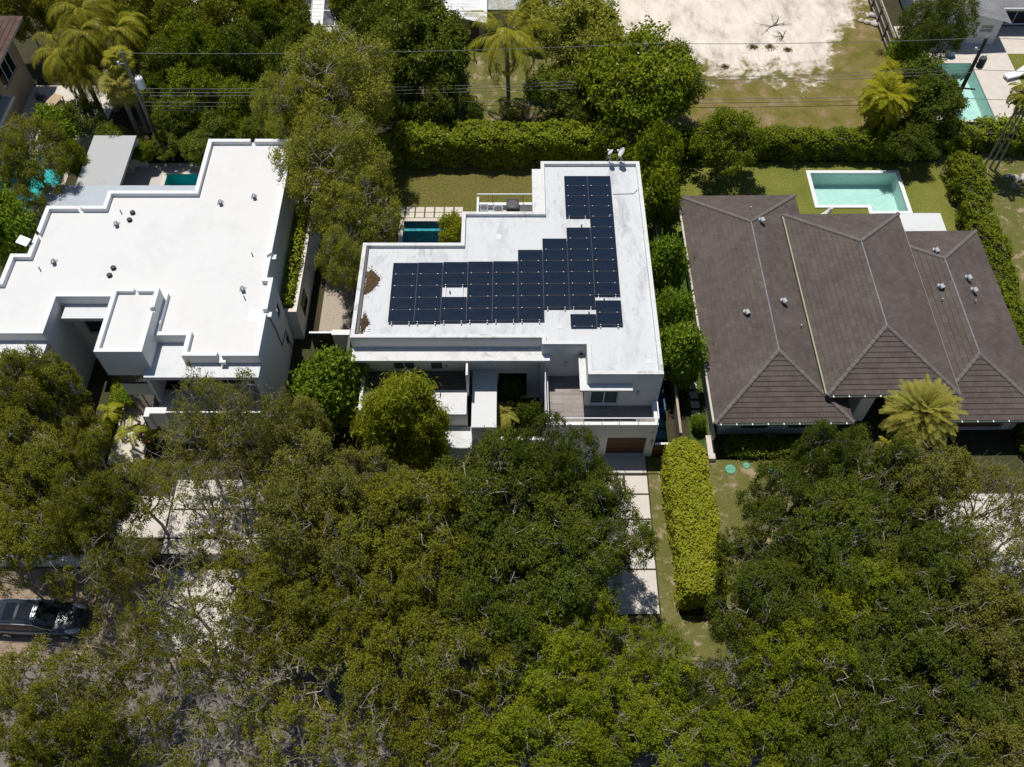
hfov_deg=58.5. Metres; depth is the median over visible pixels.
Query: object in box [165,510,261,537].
driveway slab
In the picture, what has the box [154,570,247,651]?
driveway slab
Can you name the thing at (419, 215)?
pool paver
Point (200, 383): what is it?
oak tree
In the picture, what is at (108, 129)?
garden tree
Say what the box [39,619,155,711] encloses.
oak tree
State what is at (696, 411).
stepping slab
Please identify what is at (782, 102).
power line
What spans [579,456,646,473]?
driveway slab
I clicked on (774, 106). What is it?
power line
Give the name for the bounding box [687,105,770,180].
broadleaf tree
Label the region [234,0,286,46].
garden tree
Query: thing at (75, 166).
broadleaf tree
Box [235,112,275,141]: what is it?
garden tree
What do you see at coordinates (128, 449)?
entry path
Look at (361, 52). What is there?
power line
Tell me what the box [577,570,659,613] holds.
driveway slab
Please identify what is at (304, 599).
oak tree
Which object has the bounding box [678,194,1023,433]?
brown tiled house
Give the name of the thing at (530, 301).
solar panel
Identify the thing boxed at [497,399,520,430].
cycad
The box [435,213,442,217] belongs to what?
pool paver
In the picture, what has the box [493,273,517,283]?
solar panel
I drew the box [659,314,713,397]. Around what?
shrub tree
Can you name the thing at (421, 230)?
swimming pool
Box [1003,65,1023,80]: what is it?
sun lounger
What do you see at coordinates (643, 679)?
oak tree
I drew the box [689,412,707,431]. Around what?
shrub tree
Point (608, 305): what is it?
solar panel
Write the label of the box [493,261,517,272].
solar panel
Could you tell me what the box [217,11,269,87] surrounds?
garden tree
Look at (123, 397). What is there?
shrub tree
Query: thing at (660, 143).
shrub tree
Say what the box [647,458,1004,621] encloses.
front lawn
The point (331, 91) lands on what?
power line
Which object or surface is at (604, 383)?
white flat roofed house
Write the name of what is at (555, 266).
solar panel
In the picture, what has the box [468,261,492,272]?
solar panel
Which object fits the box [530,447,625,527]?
oak tree
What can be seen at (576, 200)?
solar panel
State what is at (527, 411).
shrub tree
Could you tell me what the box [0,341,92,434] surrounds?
oak tree
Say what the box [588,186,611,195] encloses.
solar panel
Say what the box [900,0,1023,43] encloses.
grey shingled house
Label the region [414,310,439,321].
solar panel
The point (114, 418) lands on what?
yellow palm
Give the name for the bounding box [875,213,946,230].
pool deck
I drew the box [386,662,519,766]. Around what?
oak tree
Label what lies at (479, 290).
solar panel
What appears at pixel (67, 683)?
oak tree
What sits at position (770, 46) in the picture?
weed tuft
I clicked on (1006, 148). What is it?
palm tree
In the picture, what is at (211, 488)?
driveway slab
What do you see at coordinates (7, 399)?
oak tree
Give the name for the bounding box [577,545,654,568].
driveway slab
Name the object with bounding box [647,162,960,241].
pool lawn
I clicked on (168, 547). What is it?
driveway slab
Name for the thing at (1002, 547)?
driveway slab
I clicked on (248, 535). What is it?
oak tree
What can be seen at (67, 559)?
wall
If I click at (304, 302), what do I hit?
window
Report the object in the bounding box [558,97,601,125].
garden tree
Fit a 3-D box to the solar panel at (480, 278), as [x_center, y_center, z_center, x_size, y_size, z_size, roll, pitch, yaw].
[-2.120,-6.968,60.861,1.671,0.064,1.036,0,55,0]
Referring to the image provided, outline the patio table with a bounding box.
[44,94,64,105]
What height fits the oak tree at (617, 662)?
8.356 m
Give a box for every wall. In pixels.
[0,555,95,566]
[683,240,715,440]
[705,435,715,460]
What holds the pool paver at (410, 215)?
on the back lawn at (444, 187)
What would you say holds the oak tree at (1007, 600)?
on the ground at (996, 446)
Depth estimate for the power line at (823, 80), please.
74.64 m
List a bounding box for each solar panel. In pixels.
[305,0,312,9]
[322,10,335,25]
[323,0,331,9]
[388,310,414,321]
[389,298,415,309]
[390,286,415,297]
[391,274,416,285]
[392,263,417,273]
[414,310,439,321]
[415,297,440,309]
[416,286,441,296]
[417,262,442,273]
[417,274,441,285]
[440,309,465,320]
[441,297,466,308]
[442,273,467,284]
[443,262,467,272]
[466,308,491,320]
[467,273,492,284]
[467,285,492,295]
[467,296,491,307]
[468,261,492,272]
[492,296,517,307]
[492,308,517,320]
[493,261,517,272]
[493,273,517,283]
[493,284,517,295]
[518,250,542,260]
[518,261,542,271]
[518,272,542,283]
[518,284,543,295]
[518,296,543,307]
[518,308,543,319]
[542,238,566,248]
[543,249,567,260]
[543,261,567,271]
[543,272,568,283]
[543,284,568,295]
[544,295,569,307]
[564,176,587,185]
[564,186,587,195]
[565,196,588,205]
[565,206,589,216]
[566,227,590,237]
[567,238,591,248]
[567,249,592,259]
[568,260,592,271]
[568,272,593,282]
[569,283,594,294]
[569,295,595,307]
[570,314,596,326]
[587,176,610,185]
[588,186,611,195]
[588,196,612,205]
[589,206,613,215]
[590,216,614,226]
[590,227,615,237]
[591,238,615,248]
[592,249,616,259]
[593,260,617,270]
[593,271,618,282]
[594,283,619,294]
[595,300,621,312]
[596,312,622,324]
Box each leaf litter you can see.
[359,312,370,333]
[363,266,381,297]
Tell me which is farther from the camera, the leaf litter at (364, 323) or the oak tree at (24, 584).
the leaf litter at (364, 323)
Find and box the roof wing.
[27,185,195,240]
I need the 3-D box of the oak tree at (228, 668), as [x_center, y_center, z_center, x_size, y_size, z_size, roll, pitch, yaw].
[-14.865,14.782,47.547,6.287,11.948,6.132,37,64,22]
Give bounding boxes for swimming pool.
[0,151,69,209]
[160,171,199,184]
[398,218,450,242]
[806,170,912,213]
[933,61,997,121]
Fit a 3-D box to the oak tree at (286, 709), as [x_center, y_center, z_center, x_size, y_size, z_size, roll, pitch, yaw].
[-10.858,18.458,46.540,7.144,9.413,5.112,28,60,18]
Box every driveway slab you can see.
[101,496,172,537]
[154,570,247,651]
[161,539,260,554]
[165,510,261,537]
[173,480,266,508]
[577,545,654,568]
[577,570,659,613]
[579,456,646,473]
[614,520,651,541]
[620,495,650,518]
[625,476,647,493]
[919,494,1023,602]
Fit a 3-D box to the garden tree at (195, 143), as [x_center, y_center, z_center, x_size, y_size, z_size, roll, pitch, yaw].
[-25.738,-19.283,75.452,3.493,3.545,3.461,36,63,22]
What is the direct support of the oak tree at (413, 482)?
on the ground at (996, 446)
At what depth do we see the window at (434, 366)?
60.92 m
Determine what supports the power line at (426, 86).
attached to the utility pole at (140, 82)
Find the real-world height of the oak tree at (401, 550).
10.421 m
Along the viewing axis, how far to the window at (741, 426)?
61.59 m
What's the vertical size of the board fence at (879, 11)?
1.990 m
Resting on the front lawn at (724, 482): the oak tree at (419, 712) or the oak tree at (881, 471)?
the oak tree at (881, 471)
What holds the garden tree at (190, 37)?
on the ground at (996, 446)
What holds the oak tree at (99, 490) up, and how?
on the ground at (996, 446)
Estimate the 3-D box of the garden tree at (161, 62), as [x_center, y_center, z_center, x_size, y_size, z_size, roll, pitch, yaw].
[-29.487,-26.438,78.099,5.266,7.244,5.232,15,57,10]
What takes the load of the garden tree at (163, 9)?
on the ground at (996, 446)
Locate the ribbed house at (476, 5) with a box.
[441,0,617,38]
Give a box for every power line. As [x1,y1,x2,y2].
[137,43,643,53]
[137,85,628,95]
[138,81,575,88]
[139,83,595,92]
[145,104,590,106]
[164,100,585,102]
[177,108,599,110]
[647,97,854,99]
[649,38,976,43]
[674,105,860,107]
[691,101,837,103]
[697,69,968,80]
[699,66,969,77]
[713,72,971,83]
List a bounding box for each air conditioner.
[480,204,487,211]
[493,205,502,211]
[506,199,518,211]
[519,205,531,211]
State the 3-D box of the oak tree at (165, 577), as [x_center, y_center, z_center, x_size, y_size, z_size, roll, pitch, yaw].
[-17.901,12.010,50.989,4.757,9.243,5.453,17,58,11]
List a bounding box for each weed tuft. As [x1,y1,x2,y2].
[716,63,730,69]
[745,44,758,50]
[762,44,777,51]
[779,47,791,51]
[875,48,884,59]
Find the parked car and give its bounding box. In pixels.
[0,596,89,638]
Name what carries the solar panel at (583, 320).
on the panel rail pair
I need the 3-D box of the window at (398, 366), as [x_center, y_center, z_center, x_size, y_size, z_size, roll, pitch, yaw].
[-7.170,-1.319,60.640,1.460,1.310,0.065,0,56,0]
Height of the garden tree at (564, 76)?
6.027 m
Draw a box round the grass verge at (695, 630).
[259,616,1021,659]
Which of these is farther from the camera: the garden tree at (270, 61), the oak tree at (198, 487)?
the garden tree at (270, 61)
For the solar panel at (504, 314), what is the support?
on the panel rail pair
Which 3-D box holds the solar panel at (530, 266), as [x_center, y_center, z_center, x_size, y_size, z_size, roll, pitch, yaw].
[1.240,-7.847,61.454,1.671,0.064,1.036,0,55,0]
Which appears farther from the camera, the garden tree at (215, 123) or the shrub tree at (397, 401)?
the garden tree at (215, 123)
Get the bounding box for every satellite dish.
[606,149,613,164]
[616,147,624,163]
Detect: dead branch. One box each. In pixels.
[753,15,790,32]
[772,30,785,40]
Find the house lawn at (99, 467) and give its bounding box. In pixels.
[0,421,114,554]
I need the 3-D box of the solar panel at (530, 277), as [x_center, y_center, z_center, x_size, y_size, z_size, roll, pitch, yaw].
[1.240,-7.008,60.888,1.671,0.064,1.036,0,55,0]
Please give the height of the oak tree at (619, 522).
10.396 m
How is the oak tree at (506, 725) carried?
on the ground at (996, 446)
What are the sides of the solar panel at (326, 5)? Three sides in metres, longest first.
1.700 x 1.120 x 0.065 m
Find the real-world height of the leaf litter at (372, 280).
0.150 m
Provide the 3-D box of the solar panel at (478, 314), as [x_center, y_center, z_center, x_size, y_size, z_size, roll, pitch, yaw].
[-2.120,-4.451,59.163,1.671,0.064,1.036,0,55,0]
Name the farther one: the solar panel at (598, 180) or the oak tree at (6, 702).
the solar panel at (598, 180)
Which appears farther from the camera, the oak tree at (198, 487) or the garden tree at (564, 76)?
the garden tree at (564, 76)
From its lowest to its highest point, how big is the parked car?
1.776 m
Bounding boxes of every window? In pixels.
[0,51,16,88]
[85,321,102,330]
[301,289,307,314]
[393,363,414,369]
[430,363,442,369]
[741,426,767,427]
[787,425,810,427]
[979,25,994,31]
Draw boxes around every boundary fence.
[346,213,368,352]
[652,222,681,437]
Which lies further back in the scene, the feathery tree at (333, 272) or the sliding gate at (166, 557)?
the feathery tree at (333, 272)
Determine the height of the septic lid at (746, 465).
0.105 m
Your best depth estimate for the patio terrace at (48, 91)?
81.48 m
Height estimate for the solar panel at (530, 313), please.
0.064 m
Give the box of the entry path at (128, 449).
[107,404,146,463]
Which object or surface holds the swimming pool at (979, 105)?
in the pool terrace at (997, 52)
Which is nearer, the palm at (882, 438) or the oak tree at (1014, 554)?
the oak tree at (1014, 554)
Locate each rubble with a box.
[858,11,874,17]
[858,18,877,25]
[1004,173,1023,180]
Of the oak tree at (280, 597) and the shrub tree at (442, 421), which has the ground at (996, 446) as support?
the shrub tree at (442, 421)
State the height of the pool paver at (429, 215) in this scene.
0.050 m
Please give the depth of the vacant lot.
85.39 m
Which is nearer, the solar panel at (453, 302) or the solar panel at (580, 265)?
the solar panel at (453, 302)
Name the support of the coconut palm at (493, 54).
on the yard at (481, 79)
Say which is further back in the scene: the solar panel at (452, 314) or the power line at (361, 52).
the power line at (361, 52)
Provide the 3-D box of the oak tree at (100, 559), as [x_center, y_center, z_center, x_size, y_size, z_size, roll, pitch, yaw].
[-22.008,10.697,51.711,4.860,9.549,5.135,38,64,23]
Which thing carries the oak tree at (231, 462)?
on the ground at (996, 446)
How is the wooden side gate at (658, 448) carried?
on the ground at (996, 446)
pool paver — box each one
[406,207,414,211]
[406,213,413,217]
[415,213,423,217]
[416,207,424,211]
[425,213,433,217]
[426,207,433,211]
[435,207,443,211]
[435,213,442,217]
[445,207,452,211]
[455,207,462,211]
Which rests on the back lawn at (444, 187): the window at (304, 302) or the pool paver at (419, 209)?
the pool paver at (419, 209)
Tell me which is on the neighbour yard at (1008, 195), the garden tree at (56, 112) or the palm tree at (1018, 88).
the palm tree at (1018, 88)
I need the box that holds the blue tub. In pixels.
[944,49,955,57]
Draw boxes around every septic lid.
[725,464,735,473]
[743,462,749,468]
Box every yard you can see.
[415,48,613,134]
[932,153,1023,303]
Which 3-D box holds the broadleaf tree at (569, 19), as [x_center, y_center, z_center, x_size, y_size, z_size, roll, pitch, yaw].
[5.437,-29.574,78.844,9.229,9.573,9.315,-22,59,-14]
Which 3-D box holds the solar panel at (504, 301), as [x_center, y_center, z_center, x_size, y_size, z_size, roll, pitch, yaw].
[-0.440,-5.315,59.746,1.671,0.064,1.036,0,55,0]
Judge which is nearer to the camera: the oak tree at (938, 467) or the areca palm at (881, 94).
the oak tree at (938, 467)
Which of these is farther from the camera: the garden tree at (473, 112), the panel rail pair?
the garden tree at (473, 112)
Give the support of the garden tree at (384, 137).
on the ground at (996, 446)
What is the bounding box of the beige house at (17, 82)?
[0,16,34,148]
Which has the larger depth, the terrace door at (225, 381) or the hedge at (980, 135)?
the hedge at (980, 135)
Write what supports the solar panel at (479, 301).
on the panel rail pair
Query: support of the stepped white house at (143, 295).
on the ground at (996, 446)
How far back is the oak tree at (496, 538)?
48.75 m
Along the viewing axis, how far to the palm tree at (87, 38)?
73.98 m
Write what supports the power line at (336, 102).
attached to the utility pole at (645, 46)
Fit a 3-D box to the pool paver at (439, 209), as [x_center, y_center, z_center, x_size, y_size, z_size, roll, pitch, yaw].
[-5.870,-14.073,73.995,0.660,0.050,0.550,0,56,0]
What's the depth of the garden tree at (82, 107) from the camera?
75.92 m
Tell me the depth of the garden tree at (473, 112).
75.95 m
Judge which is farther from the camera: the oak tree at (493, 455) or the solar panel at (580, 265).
the solar panel at (580, 265)
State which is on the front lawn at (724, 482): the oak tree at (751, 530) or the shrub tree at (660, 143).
the oak tree at (751, 530)
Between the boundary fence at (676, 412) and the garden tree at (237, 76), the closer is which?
the boundary fence at (676, 412)
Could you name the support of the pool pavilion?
on the ground at (996, 446)
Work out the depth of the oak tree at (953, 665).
44.74 m
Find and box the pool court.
[122,163,200,184]
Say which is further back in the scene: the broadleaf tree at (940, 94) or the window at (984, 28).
the window at (984, 28)
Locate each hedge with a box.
[96,375,121,444]
[279,204,310,306]
[390,117,613,169]
[635,123,913,164]
[658,436,729,610]
[718,432,817,460]
[918,112,1023,159]
[939,149,1023,457]
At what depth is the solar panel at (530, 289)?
60.28 m
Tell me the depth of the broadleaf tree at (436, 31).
73.87 m
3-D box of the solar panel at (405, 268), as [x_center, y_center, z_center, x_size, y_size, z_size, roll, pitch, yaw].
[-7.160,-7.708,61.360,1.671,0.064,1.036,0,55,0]
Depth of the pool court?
76.42 m
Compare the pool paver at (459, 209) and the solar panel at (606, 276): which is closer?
the solar panel at (606, 276)
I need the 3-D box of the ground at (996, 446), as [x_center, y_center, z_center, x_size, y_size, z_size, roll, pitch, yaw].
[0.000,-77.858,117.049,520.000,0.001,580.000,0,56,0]
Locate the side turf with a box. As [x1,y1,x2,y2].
[670,238,718,450]
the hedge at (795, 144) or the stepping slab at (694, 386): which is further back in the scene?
the hedge at (795, 144)
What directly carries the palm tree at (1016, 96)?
on the neighbour yard at (1008, 195)
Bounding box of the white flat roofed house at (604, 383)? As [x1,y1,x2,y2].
[350,161,663,461]
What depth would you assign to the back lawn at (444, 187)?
75.57 m
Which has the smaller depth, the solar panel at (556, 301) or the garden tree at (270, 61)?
the solar panel at (556, 301)
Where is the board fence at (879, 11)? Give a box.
[868,0,895,50]
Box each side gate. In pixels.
[309,332,334,348]
[653,443,667,453]
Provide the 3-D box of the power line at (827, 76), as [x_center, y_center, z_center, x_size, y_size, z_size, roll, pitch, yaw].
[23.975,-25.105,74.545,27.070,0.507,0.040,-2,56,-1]
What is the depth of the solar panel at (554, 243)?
62.62 m
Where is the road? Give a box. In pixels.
[0,662,1022,766]
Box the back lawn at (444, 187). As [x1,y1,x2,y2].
[359,166,539,219]
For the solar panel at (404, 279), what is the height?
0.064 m
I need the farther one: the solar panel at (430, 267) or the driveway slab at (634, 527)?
the solar panel at (430, 267)
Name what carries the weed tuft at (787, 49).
on the vacant lot
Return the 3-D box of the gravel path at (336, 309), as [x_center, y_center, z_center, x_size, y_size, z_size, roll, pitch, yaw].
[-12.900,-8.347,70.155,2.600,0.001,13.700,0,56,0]
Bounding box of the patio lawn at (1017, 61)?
[1008,54,1023,84]
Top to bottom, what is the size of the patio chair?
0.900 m
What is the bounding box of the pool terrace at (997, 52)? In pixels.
[894,26,1023,121]
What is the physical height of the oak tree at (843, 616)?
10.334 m
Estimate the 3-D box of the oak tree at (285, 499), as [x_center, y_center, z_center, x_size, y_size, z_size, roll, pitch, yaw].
[-10.162,8.715,51.331,7.185,12.404,7.406,0,56,0]
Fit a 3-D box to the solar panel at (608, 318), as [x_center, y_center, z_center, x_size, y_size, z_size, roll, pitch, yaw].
[6.290,-4.174,58.977,1.671,0.064,1.036,0,55,0]
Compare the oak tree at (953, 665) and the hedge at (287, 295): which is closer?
the oak tree at (953, 665)
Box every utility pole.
[117,50,160,148]
[637,41,646,94]
[949,36,987,108]
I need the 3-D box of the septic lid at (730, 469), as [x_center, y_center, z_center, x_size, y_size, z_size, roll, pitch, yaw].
[14.500,5.680,60.638,0.720,0.105,0.720,0,56,0]
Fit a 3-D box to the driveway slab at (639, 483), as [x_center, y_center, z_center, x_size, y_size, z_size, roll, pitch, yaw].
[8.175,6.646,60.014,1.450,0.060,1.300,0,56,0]
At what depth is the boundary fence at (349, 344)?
65.16 m
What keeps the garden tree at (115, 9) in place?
on the ground at (996, 446)
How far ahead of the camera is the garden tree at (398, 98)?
75.22 m
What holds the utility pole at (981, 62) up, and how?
on the ground at (996, 446)
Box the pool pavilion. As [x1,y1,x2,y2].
[76,135,148,184]
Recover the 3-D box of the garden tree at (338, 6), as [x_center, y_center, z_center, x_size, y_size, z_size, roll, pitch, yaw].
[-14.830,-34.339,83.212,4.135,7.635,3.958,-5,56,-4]
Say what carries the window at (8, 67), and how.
in the beige house at (17, 82)
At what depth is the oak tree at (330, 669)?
46.39 m
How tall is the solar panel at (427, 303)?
0.064 m
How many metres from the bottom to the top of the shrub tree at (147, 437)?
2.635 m
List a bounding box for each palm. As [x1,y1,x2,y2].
[96,64,144,141]
[97,402,140,423]
[101,45,150,133]
[113,414,148,448]
[184,115,202,136]
[463,0,557,113]
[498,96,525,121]
[853,70,917,127]
[863,109,900,138]
[868,56,913,87]
[874,436,893,447]
[878,373,968,450]
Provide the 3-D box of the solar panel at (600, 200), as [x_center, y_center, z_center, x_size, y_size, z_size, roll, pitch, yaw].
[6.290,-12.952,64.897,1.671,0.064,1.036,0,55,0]
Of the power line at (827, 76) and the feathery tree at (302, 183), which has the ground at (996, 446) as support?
the feathery tree at (302, 183)
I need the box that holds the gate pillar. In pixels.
[331,330,349,350]
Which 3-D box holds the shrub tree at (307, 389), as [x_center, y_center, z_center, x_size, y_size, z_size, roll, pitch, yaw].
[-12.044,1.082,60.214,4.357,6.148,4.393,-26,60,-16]
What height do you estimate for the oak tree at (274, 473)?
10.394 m
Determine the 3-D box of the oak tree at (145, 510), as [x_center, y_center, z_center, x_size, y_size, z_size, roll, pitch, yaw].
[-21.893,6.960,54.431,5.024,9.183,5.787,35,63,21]
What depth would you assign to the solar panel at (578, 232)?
63.19 m
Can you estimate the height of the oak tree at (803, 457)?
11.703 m
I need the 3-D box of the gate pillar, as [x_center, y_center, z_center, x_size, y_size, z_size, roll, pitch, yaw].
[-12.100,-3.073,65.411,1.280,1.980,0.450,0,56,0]
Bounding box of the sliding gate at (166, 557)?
[159,553,251,562]
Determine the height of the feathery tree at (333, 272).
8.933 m
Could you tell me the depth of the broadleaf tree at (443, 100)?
74.97 m
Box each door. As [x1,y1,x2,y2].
[209,380,254,382]
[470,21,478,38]
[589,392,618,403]
[605,438,645,452]
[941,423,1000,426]
[1002,10,1023,23]
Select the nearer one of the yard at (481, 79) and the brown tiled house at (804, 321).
the brown tiled house at (804, 321)
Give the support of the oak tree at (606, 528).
on the ground at (996, 446)
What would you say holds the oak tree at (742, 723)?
on the ground at (996, 446)
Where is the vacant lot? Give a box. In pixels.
[614,0,916,146]
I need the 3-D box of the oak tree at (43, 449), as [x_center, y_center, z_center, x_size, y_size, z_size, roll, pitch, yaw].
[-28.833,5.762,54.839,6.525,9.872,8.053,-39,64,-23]
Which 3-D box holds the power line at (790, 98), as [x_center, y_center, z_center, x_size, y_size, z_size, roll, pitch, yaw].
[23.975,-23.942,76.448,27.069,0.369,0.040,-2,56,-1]
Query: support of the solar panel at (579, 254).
on the panel rail pair
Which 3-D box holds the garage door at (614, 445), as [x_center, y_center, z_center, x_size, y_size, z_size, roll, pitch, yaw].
[7.485,3.959,60.373,2.530,2.410,0.084,0,56,0]
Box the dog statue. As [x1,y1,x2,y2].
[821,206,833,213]
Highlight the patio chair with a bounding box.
[34,91,47,102]
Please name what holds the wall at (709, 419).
on the side turf
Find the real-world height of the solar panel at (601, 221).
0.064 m
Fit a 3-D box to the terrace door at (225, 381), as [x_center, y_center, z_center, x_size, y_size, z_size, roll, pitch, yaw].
[-18.480,-0.661,59.701,3.300,2.250,0.065,0,56,0]
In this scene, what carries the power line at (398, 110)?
attached to the utility pole at (645, 46)
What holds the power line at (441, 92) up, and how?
attached to the utility pole at (645, 46)
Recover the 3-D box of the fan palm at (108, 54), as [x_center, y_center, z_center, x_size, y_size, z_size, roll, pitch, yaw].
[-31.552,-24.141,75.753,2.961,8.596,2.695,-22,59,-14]
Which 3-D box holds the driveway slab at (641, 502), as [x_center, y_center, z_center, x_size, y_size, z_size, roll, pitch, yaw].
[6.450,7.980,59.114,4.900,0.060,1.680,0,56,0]
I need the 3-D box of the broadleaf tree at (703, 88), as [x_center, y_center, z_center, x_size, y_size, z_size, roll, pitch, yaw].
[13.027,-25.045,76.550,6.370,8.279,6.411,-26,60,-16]
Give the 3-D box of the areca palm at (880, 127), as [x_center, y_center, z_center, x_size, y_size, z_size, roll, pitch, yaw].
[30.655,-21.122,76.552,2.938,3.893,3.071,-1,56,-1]
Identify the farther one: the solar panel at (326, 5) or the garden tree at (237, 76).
the solar panel at (326, 5)
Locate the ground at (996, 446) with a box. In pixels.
[0,0,1023,661]
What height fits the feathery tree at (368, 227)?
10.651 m
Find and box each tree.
[0,0,57,58]
[0,109,77,195]
[0,179,49,229]
[0,180,37,270]
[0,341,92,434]
[0,368,49,459]
[0,403,78,516]
[0,458,104,603]
[0,464,72,544]
[0,536,44,600]
[0,632,100,738]
[0,670,77,763]
[0,680,141,766]
[26,102,79,146]
[27,648,129,721]
[30,26,100,118]
[34,0,91,50]
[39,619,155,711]
[45,468,141,558]
[47,0,119,87]
[52,8,119,111]
[53,48,111,122]
[53,398,116,473]
[57,136,92,177]
[60,93,106,139]
[72,519,163,621]
[84,683,199,766]
[86,0,132,33]
[87,549,155,606]
[90,119,131,141]
[92,4,149,94]
[96,624,200,699]
[103,450,192,533]
[104,598,179,667]
[112,385,134,409]
[115,0,155,18]
[116,5,174,69]
[130,133,154,163]
[131,536,238,640]
[136,33,194,91]
[136,422,170,449]
[138,68,179,113]
[144,401,247,486]
[148,89,198,138]
[149,0,204,51]
[150,128,183,160]
[152,458,247,576]
[155,588,299,708]
[157,679,270,766]
[161,6,233,101]
[165,358,258,475]
[166,61,226,119]
[176,126,207,165]
[195,0,268,70]
[196,474,271,573]
[197,108,238,141]
[199,574,319,677]
[205,69,247,111]
[205,367,300,465]
[207,405,287,498]
[208,534,296,608]
[216,73,268,128]
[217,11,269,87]
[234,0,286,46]
[234,549,342,648]
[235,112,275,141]
[236,682,344,766]
[240,610,368,723]
[243,56,289,83]
[243,417,352,540]
[249,56,336,146]
[251,455,389,595]
[260,35,301,81]
[261,392,331,473]
[266,107,397,237]
[268,0,310,32]
[273,19,399,155]
[276,6,332,66]
[285,545,429,668]
[287,341,373,418]
[294,369,357,434]
[301,482,423,612]
[305,658,428,766]
[309,159,407,257]
[309,442,414,542]
[312,221,367,294]
[325,0,363,18]
[335,0,388,78]
[338,602,441,718]
[344,367,442,475]
[359,128,401,165]
[360,0,401,21]
[360,0,474,105]
[363,466,505,591]
[371,79,417,127]
[373,546,474,653]
[384,467,434,529]
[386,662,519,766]
[396,399,452,472]
[399,57,475,122]
[404,610,521,749]
[415,421,552,608]
[431,544,544,674]
[434,208,461,242]
[441,92,484,125]
[442,676,599,766]
[462,431,553,525]
[476,488,610,629]
[480,625,595,759]
[501,409,606,520]
[502,581,626,676]
[514,0,549,32]
[514,395,543,428]
[519,61,587,119]
[523,0,630,69]
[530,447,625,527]
[537,474,660,614]
[555,669,657,766]
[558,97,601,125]
[566,476,639,547]
[571,26,627,107]
[572,15,705,140]
[577,510,648,587]
[581,614,665,701]
[590,96,668,160]
[606,654,752,766]
[619,614,699,709]
[619,649,690,720]
[629,114,687,190]
[635,33,710,116]
[642,161,683,233]
[649,227,694,297]
[655,281,700,333]
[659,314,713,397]
[675,637,777,734]
[684,684,823,766]
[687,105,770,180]
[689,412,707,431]
[704,554,836,678]
[708,495,826,611]
[733,612,864,760]
[735,457,829,547]
[766,675,914,766]
[785,414,862,505]
[792,473,902,611]
[798,612,967,763]
[800,550,911,666]
[810,422,929,532]
[835,687,990,766]
[865,486,994,602]
[870,550,1001,697]
[871,429,986,527]
[882,116,940,162]
[882,637,1023,766]
[883,23,925,68]
[885,51,972,131]
[896,0,981,62]
[935,691,1023,766]
[937,568,1023,690]
[943,453,1023,542]
[952,518,1023,628]
[975,642,1023,749]
[982,82,1023,169]
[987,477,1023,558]
[989,84,1023,168]
[994,99,1023,170]
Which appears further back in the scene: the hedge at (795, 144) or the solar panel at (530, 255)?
the hedge at (795, 144)
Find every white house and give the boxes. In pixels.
[0,139,320,442]
[193,0,365,55]
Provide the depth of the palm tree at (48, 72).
74.27 m
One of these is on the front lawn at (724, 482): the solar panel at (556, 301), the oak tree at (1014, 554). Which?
the oak tree at (1014, 554)
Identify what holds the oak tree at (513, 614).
on the grass verge at (695, 630)
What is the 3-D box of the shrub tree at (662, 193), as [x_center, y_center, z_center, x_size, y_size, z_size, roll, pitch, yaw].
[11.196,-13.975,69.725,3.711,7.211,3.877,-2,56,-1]
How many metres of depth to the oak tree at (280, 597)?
48.09 m
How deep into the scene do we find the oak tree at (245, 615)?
46.77 m
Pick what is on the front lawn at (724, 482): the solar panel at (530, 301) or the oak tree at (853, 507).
the oak tree at (853, 507)
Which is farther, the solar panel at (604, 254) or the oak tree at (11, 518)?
the solar panel at (604, 254)
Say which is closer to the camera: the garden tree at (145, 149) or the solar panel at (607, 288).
the solar panel at (607, 288)
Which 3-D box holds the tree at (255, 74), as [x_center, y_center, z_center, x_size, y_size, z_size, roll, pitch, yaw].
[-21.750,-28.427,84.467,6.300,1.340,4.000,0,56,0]
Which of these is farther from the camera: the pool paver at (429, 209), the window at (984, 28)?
the window at (984, 28)
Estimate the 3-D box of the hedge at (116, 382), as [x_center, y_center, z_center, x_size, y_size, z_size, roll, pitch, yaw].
[-27.477,1.661,62.846,1.360,1.088,5.785,0,56,0]
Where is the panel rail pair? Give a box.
[443,285,462,324]
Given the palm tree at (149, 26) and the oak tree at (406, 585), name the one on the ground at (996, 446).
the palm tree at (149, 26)
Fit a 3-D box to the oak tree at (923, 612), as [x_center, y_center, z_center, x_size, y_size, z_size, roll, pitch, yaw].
[21.875,13.257,49.180,7.144,10.858,7.629,-9,56,-6]
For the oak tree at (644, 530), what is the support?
on the ground at (996, 446)
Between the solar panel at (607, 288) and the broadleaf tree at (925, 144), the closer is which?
the solar panel at (607, 288)
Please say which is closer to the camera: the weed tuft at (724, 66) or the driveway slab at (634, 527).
the driveway slab at (634, 527)
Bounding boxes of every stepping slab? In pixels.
[688,382,696,388]
[689,391,697,397]
[690,401,699,407]
[691,410,700,414]
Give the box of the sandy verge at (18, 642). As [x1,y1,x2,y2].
[0,567,252,666]
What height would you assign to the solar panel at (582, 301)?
0.064 m
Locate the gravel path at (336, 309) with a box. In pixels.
[319,210,362,331]
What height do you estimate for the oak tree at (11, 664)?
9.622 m
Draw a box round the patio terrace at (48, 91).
[15,86,112,150]
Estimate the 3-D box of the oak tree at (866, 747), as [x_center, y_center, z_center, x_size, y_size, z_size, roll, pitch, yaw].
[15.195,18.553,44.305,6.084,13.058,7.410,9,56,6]

